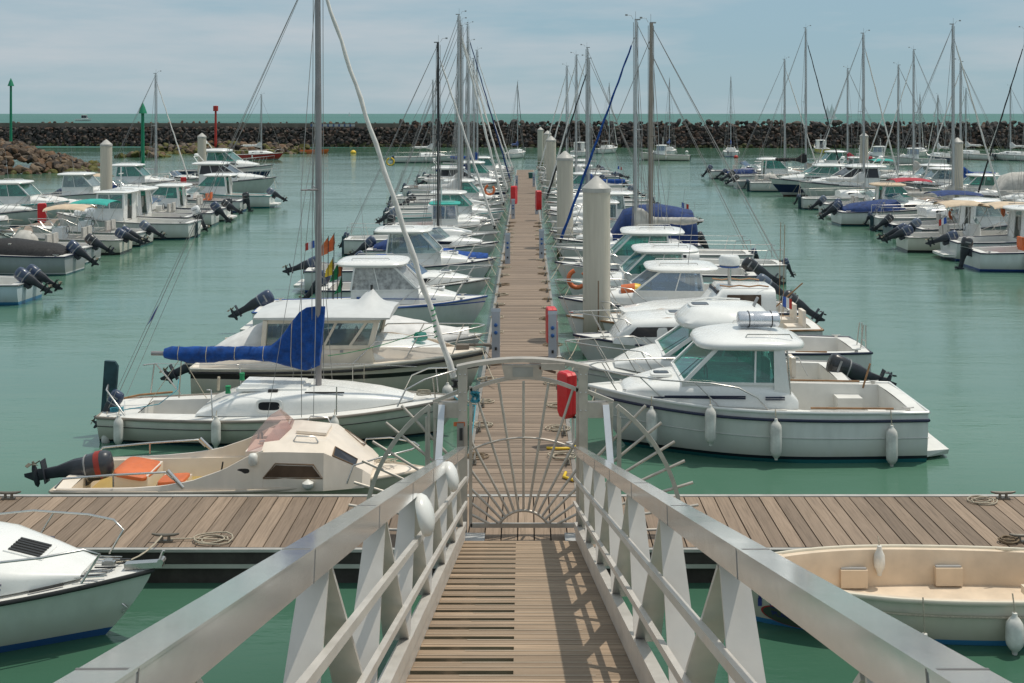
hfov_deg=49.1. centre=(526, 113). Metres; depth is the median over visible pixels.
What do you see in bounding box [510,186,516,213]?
lifebuoy cabinet
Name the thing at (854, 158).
cabin fishing boat
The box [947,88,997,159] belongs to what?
sailboat
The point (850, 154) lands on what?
sailboat
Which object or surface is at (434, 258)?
pilothouse boat
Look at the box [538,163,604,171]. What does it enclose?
cuddy motorboat
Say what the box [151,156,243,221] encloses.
pilothouse boat
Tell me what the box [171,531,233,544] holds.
coiled rope
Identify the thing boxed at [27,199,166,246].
open motorboat
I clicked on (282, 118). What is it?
open sea
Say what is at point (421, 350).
pilothouse boat
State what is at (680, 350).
side window
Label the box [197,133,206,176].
mooring pile
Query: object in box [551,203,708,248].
canvas tented boat
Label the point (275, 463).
window frame
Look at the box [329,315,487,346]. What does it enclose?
covered motorboat
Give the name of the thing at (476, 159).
sailboat
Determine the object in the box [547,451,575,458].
coiled rope
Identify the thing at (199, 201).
open motorboat
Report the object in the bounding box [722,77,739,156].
sailboat
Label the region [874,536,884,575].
fender
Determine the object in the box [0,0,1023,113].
sky
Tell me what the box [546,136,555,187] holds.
mooring pile
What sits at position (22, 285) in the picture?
open motorboat
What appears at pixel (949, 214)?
lifebuoy
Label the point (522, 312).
pontoon
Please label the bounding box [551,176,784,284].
pilothouse boat
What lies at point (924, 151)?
sailboat
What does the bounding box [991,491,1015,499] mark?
mooring cleat
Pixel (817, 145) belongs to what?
cabin fishing boat
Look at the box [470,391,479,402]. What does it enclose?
rope bundle
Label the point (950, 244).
pilothouse boat
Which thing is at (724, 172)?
cuddy motorboat
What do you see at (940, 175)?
pilothouse boat
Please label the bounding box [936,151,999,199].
pilothouse boat
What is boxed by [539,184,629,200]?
cuddy motorboat
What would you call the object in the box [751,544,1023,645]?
open dinghy
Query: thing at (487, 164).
pilothouse boat
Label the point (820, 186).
cabin cruiser
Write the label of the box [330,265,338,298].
marker flag
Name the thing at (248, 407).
sailboat
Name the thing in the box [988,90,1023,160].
sailboat
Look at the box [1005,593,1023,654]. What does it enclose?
fender
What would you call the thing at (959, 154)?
mooring pile
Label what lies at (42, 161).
rock groyne
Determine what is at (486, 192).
lifebuoy
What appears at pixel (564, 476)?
hose
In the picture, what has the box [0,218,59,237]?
pontoon
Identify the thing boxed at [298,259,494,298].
cuddy motorboat
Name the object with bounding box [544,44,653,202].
sailboat
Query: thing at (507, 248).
service pedestal
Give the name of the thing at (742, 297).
side window
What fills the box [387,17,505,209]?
sailboat
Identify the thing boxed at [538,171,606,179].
cuddy motorboat
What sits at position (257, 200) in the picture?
pilothouse boat
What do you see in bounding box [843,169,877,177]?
side window
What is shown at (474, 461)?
mooring cleat
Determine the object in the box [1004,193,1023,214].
pilothouse boat
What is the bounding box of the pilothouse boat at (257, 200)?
[186,158,287,207]
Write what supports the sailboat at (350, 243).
on the harbour water
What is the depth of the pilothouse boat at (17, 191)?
66.67 m
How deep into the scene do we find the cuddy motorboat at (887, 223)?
59.24 m
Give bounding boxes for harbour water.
[0,148,1023,682]
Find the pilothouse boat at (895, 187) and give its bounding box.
[820,157,936,216]
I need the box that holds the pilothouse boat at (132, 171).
[77,142,175,185]
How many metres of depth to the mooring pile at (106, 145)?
72.69 m
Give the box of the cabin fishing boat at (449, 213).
[373,180,499,234]
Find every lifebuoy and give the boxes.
[386,157,394,165]
[484,185,494,194]
[566,269,582,289]
[948,208,957,219]
[1000,208,1004,216]
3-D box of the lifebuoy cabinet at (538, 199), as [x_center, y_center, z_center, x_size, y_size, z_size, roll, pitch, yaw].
[0.764,5.171,63.011,0.416,1.698,0.440,0,0,-10]
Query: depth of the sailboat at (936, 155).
150.42 m
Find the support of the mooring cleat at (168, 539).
on the pontoon at (260, 527)
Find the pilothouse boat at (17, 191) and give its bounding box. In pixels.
[0,152,70,221]
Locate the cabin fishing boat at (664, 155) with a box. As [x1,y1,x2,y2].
[640,139,690,160]
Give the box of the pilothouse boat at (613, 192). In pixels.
[545,164,701,224]
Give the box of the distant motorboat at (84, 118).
[75,115,91,120]
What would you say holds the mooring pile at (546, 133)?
in the harbour water
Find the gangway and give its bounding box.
[54,446,1011,682]
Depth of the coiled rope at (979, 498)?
17.26 m
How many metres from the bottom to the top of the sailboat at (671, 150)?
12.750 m
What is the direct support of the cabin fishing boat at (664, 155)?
on the harbour water
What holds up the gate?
attached to the gate portal
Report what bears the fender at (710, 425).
hanging from the pilothouse boat at (737, 375)
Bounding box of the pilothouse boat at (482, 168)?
[415,160,514,184]
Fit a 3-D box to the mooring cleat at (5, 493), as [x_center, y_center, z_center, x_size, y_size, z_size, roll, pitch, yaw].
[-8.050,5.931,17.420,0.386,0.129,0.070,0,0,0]
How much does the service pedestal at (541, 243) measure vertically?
1.240 m
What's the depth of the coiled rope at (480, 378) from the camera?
25.19 m
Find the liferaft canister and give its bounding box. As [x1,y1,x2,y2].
[736,311,779,326]
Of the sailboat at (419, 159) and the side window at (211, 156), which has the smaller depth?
the side window at (211, 156)
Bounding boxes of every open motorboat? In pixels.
[0,204,149,254]
[0,229,115,263]
[0,264,63,304]
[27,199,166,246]
[52,173,113,193]
[186,197,234,214]
[724,172,782,188]
[869,159,911,174]
[876,200,1015,252]
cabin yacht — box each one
[563,222,823,334]
[568,308,872,380]
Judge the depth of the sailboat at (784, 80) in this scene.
104.93 m
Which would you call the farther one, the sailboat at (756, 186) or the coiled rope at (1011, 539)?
the sailboat at (756, 186)
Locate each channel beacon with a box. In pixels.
[8,79,13,141]
[138,103,146,167]
[213,106,217,147]
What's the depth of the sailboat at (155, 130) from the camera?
91.89 m
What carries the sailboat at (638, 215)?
on the harbour water
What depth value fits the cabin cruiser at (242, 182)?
86.68 m
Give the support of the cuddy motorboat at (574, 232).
on the harbour water
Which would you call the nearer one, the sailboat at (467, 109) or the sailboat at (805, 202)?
the sailboat at (805, 202)
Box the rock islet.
[114,150,170,157]
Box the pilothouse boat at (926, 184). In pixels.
[902,167,950,191]
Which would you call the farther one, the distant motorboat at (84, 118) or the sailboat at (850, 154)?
the distant motorboat at (84, 118)
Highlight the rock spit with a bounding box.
[145,139,309,153]
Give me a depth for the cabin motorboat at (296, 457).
18.50 m
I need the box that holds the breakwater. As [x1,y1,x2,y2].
[0,119,1023,148]
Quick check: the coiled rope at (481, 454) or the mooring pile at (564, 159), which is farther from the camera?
the mooring pile at (564, 159)
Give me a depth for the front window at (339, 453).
18.40 m
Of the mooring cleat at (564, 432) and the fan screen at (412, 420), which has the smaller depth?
the fan screen at (412, 420)
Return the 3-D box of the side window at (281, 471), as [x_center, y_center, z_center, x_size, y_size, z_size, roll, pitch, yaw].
[-3.770,5.775,18.075,0.901,0.210,0.021,0,0,-4]
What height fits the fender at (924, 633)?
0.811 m
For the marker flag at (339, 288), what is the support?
attached to the pilothouse boat at (393, 277)
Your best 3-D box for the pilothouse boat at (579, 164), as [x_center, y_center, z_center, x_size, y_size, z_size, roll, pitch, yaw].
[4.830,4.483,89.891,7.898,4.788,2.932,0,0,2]
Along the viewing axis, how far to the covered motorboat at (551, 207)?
67.03 m
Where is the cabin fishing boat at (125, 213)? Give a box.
[47,167,201,239]
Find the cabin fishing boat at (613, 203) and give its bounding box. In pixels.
[548,179,619,232]
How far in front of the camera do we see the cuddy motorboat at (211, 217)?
65.29 m
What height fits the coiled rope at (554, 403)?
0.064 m
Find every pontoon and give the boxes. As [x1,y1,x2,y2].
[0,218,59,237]
[0,494,1023,582]
[467,170,575,493]
[793,169,1021,216]
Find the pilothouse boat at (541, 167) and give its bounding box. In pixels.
[534,144,608,170]
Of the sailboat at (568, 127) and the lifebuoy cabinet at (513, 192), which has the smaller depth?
the lifebuoy cabinet at (513, 192)
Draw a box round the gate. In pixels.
[469,377,578,527]
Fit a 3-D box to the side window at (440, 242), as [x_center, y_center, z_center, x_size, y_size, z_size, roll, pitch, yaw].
[-3.438,5.480,47.543,0.650,0.140,0.019,0,0,0]
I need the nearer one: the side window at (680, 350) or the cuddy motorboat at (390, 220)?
the side window at (680, 350)
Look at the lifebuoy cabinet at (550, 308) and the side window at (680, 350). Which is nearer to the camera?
the side window at (680, 350)
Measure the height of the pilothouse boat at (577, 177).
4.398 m
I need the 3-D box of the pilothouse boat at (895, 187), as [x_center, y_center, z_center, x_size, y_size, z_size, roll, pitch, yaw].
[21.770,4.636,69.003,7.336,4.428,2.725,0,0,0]
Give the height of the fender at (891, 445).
1.024 m
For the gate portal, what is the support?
on the pontoon at (260, 527)
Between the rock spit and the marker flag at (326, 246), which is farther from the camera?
the rock spit
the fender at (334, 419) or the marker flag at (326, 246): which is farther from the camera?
the marker flag at (326, 246)
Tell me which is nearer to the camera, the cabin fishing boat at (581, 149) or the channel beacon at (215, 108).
the cabin fishing boat at (581, 149)
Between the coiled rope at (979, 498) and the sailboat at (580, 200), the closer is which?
the coiled rope at (979, 498)
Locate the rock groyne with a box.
[0,138,99,174]
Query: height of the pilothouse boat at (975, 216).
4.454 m
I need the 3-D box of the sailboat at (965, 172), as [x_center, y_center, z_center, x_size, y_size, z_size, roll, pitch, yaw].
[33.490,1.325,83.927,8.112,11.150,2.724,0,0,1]
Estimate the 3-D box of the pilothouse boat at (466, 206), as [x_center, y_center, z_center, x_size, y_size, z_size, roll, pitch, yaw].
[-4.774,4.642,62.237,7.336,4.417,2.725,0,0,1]
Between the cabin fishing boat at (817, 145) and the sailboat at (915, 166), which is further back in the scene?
the cabin fishing boat at (817, 145)
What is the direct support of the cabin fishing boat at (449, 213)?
on the harbour water
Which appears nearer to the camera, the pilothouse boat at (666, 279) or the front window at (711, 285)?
the front window at (711, 285)
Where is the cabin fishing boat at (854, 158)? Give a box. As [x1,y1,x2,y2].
[839,145,895,174]
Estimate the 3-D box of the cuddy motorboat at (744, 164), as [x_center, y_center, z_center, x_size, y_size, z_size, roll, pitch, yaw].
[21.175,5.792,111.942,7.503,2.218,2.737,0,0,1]
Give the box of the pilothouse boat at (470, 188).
[399,161,507,205]
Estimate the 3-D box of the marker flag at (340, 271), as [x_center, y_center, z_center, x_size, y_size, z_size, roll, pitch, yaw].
[-5.589,5.003,33.315,0.260,1.395,0.070,0,0,0]
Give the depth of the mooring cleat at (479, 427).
21.12 m
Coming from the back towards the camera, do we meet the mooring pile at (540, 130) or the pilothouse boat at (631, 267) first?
the mooring pile at (540, 130)
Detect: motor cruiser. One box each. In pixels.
[0,509,165,652]
[559,297,896,400]
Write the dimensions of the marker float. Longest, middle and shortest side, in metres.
0.950 x 0.480 x 0.468 m
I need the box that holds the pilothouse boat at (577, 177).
[542,149,644,197]
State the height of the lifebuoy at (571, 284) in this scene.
0.654 m
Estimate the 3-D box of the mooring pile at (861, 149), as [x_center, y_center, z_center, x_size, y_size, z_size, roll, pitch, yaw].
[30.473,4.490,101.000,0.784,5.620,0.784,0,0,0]
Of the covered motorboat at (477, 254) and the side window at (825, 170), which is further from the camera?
the side window at (825, 170)
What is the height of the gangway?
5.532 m
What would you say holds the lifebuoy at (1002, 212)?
hanging from the sun canopy at (998, 204)
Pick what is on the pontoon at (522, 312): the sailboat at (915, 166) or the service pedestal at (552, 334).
the service pedestal at (552, 334)
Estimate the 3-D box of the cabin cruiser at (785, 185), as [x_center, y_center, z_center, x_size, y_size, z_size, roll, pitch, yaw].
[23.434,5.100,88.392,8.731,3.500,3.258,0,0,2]
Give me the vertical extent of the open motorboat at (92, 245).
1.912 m
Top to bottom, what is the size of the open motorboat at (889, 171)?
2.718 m
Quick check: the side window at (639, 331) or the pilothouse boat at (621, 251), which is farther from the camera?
the pilothouse boat at (621, 251)
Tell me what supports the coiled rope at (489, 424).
on the pontoon at (522, 312)
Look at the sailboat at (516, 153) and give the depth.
164.69 m
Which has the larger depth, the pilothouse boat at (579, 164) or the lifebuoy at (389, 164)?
the lifebuoy at (389, 164)
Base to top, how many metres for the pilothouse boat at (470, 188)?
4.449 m
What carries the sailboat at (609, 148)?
on the harbour water
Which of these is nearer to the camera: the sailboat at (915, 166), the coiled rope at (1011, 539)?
the coiled rope at (1011, 539)
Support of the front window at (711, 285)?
in the cabin yacht at (765, 294)
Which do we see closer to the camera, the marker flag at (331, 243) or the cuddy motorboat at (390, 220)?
the marker flag at (331, 243)
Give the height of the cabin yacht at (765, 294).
3.950 m
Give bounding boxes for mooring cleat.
[0,491,20,499]
[151,533,178,542]
[472,453,476,464]
[477,421,480,431]
[562,425,565,435]
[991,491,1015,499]
[1009,533,1023,542]
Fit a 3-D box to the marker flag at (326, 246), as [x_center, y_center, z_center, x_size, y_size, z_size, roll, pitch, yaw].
[-5.903,4.634,32.715,0.300,2.132,0.070,0,0,0]
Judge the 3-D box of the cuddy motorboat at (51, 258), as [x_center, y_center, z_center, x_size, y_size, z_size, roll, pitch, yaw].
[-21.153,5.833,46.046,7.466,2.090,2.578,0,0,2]
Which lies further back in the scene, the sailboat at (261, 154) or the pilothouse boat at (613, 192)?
the sailboat at (261, 154)
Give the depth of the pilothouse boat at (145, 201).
61.78 m
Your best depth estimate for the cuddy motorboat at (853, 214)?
64.94 m
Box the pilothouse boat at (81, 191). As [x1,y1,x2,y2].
[42,150,127,207]
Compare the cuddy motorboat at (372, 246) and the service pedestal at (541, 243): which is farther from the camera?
the cuddy motorboat at (372, 246)
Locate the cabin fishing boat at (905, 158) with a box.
[887,147,946,164]
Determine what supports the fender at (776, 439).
hanging from the pilothouse boat at (737, 375)
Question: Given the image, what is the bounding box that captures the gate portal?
[425,356,620,540]
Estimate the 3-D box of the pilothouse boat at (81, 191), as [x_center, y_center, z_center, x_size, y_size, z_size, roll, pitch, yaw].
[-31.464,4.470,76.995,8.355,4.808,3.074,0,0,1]
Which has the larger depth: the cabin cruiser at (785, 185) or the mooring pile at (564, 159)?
the cabin cruiser at (785, 185)
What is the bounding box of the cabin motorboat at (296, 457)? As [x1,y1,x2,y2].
[24,415,423,493]
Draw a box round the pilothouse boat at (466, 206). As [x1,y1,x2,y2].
[374,171,505,225]
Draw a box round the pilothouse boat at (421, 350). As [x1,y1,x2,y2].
[159,285,496,394]
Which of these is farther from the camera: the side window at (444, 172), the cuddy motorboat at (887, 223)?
the side window at (444, 172)
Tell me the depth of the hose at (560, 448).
19.96 m
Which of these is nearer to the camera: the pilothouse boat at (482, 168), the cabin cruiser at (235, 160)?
the pilothouse boat at (482, 168)
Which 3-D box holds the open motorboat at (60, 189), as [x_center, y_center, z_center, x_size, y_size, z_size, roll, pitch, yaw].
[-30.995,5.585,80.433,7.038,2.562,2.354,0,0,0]
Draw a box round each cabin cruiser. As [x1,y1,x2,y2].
[171,141,275,176]
[174,153,279,192]
[396,158,511,196]
[766,156,844,195]
[794,156,919,195]
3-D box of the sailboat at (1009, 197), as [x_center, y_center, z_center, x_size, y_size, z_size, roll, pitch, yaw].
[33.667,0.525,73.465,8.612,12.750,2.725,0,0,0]
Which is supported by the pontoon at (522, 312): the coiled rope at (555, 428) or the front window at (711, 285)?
the coiled rope at (555, 428)
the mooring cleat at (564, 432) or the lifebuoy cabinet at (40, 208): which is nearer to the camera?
the mooring cleat at (564, 432)
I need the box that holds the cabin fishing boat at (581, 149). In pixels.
[570,138,584,156]
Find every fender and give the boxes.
[101,411,109,442]
[113,410,122,444]
[211,411,220,448]
[330,410,338,423]
[442,369,452,393]
[646,396,656,446]
[705,399,715,445]
[770,409,781,459]
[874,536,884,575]
[886,410,897,465]
[922,597,927,635]
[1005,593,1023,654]
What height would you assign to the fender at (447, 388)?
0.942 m
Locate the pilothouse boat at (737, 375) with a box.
[588,320,948,462]
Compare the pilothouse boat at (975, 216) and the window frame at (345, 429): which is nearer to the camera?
the window frame at (345, 429)
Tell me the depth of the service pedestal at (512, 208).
63.94 m
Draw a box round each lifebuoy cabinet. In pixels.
[37,203,46,225]
[181,177,185,187]
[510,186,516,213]
[535,190,541,220]
[545,306,560,356]
[557,370,576,444]
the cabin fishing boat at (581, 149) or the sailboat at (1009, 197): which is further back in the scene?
the cabin fishing boat at (581, 149)
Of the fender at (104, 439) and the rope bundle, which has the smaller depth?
the rope bundle
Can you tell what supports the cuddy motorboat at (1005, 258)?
on the harbour water
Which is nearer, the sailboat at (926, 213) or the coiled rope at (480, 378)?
the coiled rope at (480, 378)
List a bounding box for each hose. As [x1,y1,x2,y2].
[546,445,575,449]
[562,471,573,480]
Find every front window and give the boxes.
[334,448,356,463]
[709,283,719,294]
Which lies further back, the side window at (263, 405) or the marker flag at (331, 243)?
the marker flag at (331, 243)
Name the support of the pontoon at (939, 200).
on the harbour water
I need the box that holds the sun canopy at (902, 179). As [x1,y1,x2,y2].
[886,177,932,189]
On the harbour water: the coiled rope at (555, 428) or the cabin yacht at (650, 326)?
the cabin yacht at (650, 326)
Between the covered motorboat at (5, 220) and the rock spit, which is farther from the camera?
the rock spit
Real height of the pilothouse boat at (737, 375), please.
2.970 m
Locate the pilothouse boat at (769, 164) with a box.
[719,135,807,185]
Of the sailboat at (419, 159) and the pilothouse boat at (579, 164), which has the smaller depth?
the pilothouse boat at (579, 164)
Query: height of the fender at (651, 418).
0.946 m
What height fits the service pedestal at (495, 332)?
1.240 m
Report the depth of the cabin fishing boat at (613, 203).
55.58 m
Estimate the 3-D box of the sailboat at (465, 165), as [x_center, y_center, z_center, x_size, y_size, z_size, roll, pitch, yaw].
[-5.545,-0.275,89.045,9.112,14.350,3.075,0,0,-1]
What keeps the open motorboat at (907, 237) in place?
on the harbour water
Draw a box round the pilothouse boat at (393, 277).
[227,198,490,331]
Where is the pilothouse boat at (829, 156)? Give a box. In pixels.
[802,133,868,167]
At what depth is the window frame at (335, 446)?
18.31 m
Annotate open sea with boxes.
[0,114,1023,147]
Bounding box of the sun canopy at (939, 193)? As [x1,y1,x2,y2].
[924,190,983,219]
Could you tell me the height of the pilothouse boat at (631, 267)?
4.444 m
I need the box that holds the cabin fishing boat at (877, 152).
[855,138,896,162]
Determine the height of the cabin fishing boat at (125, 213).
4.107 m
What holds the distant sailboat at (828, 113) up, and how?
on the open sea
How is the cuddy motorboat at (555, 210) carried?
on the harbour water
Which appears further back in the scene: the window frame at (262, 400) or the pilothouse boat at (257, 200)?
the pilothouse boat at (257, 200)
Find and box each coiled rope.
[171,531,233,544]
[467,452,489,459]
[468,421,492,427]
[477,376,496,381]
[480,399,494,403]
[545,424,570,431]
[546,402,556,407]
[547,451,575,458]
[967,495,997,505]
[998,535,1018,544]
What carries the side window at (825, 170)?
in the cabin cruiser at (785, 185)
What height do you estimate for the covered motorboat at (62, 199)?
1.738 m
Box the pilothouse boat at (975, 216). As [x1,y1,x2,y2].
[909,161,1019,231]
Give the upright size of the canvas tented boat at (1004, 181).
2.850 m
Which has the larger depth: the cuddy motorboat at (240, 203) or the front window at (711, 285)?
the cuddy motorboat at (240, 203)
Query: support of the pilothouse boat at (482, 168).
on the harbour water
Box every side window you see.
[200,166,232,173]
[207,153,232,160]
[258,402,279,409]
[265,465,319,477]
[437,241,451,243]
[441,170,471,177]
[629,327,673,336]
[670,340,692,355]
[727,295,760,305]
[809,167,838,174]
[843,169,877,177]
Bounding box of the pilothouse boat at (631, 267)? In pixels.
[560,191,797,295]
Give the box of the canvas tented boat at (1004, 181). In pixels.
[955,172,1023,206]
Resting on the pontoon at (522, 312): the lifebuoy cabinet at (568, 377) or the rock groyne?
the lifebuoy cabinet at (568, 377)
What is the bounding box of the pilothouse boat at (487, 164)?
[476,138,513,171]
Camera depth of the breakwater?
216.70 m
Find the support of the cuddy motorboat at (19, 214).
on the harbour water
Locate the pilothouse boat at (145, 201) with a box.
[76,158,209,230]
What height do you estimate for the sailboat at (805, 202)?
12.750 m
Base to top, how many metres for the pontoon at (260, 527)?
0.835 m
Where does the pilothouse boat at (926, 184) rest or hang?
on the harbour water
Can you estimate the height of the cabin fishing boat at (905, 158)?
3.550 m
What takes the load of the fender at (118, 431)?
hanging from the sailboat at (248, 407)
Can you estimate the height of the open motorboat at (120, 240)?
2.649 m
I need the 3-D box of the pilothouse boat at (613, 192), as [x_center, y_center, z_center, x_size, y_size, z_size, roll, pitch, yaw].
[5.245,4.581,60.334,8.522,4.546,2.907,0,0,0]
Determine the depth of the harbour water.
33.42 m
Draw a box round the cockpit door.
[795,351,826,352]
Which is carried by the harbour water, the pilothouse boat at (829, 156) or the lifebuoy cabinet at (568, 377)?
the pilothouse boat at (829, 156)
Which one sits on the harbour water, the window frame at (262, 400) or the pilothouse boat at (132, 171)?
the pilothouse boat at (132, 171)
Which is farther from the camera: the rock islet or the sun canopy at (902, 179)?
the rock islet
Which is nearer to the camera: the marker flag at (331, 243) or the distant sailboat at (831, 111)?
the marker flag at (331, 243)
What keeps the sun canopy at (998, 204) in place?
attached to the pilothouse boat at (950, 244)
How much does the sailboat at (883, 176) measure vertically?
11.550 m
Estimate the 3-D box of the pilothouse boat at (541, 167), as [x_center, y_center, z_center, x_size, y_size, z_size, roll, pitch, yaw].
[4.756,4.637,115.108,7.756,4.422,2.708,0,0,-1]
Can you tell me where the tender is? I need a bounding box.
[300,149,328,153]
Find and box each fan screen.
[348,404,447,530]
[597,404,698,540]
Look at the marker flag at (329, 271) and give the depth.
33.01 m
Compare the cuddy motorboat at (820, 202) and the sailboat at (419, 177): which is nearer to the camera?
the cuddy motorboat at (820, 202)
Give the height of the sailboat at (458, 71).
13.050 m
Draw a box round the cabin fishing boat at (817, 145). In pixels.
[813,140,830,153]
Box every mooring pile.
[100,139,112,197]
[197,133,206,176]
[537,127,543,165]
[544,130,550,168]
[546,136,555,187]
[556,151,573,257]
[582,176,610,354]
[859,133,868,163]
[955,137,962,197]
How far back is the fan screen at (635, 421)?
15.95 m
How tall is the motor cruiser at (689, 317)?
2.800 m
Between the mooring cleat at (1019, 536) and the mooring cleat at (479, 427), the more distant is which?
the mooring cleat at (479, 427)
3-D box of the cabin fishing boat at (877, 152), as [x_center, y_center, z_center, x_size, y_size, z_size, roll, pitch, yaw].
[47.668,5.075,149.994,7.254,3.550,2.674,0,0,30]
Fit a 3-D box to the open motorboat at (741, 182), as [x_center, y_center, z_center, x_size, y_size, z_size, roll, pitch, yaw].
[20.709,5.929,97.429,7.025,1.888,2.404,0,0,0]
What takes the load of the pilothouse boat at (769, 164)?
on the harbour water
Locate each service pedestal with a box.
[491,308,499,357]
[505,233,509,263]
[511,199,514,218]
[515,175,517,189]
[539,229,543,258]
[548,311,556,357]
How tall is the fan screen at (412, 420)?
2.422 m
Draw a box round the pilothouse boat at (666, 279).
[555,204,825,322]
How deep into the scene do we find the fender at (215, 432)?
21.41 m
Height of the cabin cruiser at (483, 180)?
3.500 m
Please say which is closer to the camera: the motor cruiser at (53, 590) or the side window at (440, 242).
the motor cruiser at (53, 590)
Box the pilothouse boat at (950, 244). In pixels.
[925,163,1023,260]
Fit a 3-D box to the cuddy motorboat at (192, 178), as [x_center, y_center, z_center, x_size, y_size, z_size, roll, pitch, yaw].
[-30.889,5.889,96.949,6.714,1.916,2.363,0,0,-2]
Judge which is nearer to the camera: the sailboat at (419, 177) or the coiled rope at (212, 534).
the coiled rope at (212, 534)
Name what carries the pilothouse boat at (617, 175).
on the harbour water
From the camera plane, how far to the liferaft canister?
21.74 m
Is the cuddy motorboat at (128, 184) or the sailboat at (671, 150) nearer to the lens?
the cuddy motorboat at (128, 184)
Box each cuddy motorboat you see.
[0,201,51,227]
[0,230,99,275]
[79,179,160,193]
[99,195,232,226]
[163,171,198,181]
[186,186,253,212]
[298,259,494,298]
[348,227,501,255]
[387,210,503,226]
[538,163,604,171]
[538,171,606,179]
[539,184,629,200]
[544,201,582,217]
[545,218,615,239]
[700,160,760,178]
[715,165,760,180]
[808,189,874,213]
[817,193,944,225]
[870,206,1021,233]
[954,236,1023,271]
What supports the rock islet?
in the harbour water
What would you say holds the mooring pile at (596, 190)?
in the harbour water
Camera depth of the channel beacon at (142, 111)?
127.83 m
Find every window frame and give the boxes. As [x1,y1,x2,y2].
[256,399,282,412]
[263,463,322,478]
[332,446,357,464]
[345,429,366,445]
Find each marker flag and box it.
[322,236,328,298]
[325,257,332,298]
[329,233,334,298]
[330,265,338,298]
[334,279,342,293]
[338,258,342,298]
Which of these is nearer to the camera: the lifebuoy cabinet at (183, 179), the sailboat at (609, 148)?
the lifebuoy cabinet at (183, 179)
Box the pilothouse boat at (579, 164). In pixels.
[537,163,628,187]
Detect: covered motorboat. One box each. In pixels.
[0,215,14,229]
[43,195,78,212]
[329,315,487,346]
[354,245,498,274]
[542,203,625,215]
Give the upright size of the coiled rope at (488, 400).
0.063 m
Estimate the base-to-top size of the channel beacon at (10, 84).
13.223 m
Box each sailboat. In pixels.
[91,0,475,445]
[112,73,190,181]
[233,92,282,159]
[337,37,499,255]
[380,11,507,224]
[386,22,510,205]
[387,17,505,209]
[391,78,457,162]
[401,21,511,193]
[406,39,508,196]
[414,56,513,184]
[422,50,514,175]
[502,80,525,158]
[537,66,613,174]
[538,52,630,191]
[543,53,659,208]
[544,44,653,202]
[554,11,758,258]
[555,17,795,284]
[594,83,617,153]
[663,78,676,154]
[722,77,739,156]
[735,59,816,174]
[744,25,841,191]
[794,28,905,209]
[818,65,895,171]
[824,106,831,118]
[829,105,836,118]
[864,20,1005,230]
[865,62,948,178]
[878,46,950,180]
[914,97,927,156]
[919,57,1010,197]
[926,93,950,162]
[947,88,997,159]
[974,26,1023,212]
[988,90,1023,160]
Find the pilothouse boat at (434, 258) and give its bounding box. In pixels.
[282,178,495,292]
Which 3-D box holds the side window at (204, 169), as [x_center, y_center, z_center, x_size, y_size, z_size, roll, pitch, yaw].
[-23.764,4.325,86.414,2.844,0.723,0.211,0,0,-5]
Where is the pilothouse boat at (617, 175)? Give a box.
[538,145,629,179]
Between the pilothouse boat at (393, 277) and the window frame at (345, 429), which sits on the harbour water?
the pilothouse boat at (393, 277)
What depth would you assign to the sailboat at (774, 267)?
43.15 m
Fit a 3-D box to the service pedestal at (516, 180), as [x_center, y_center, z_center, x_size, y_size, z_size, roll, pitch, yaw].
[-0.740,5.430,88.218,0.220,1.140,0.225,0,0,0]
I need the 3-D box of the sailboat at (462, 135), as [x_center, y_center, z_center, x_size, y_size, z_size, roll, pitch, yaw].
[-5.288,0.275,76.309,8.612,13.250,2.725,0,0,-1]
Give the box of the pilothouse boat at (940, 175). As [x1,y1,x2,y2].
[888,141,949,183]
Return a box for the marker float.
[621,283,640,292]

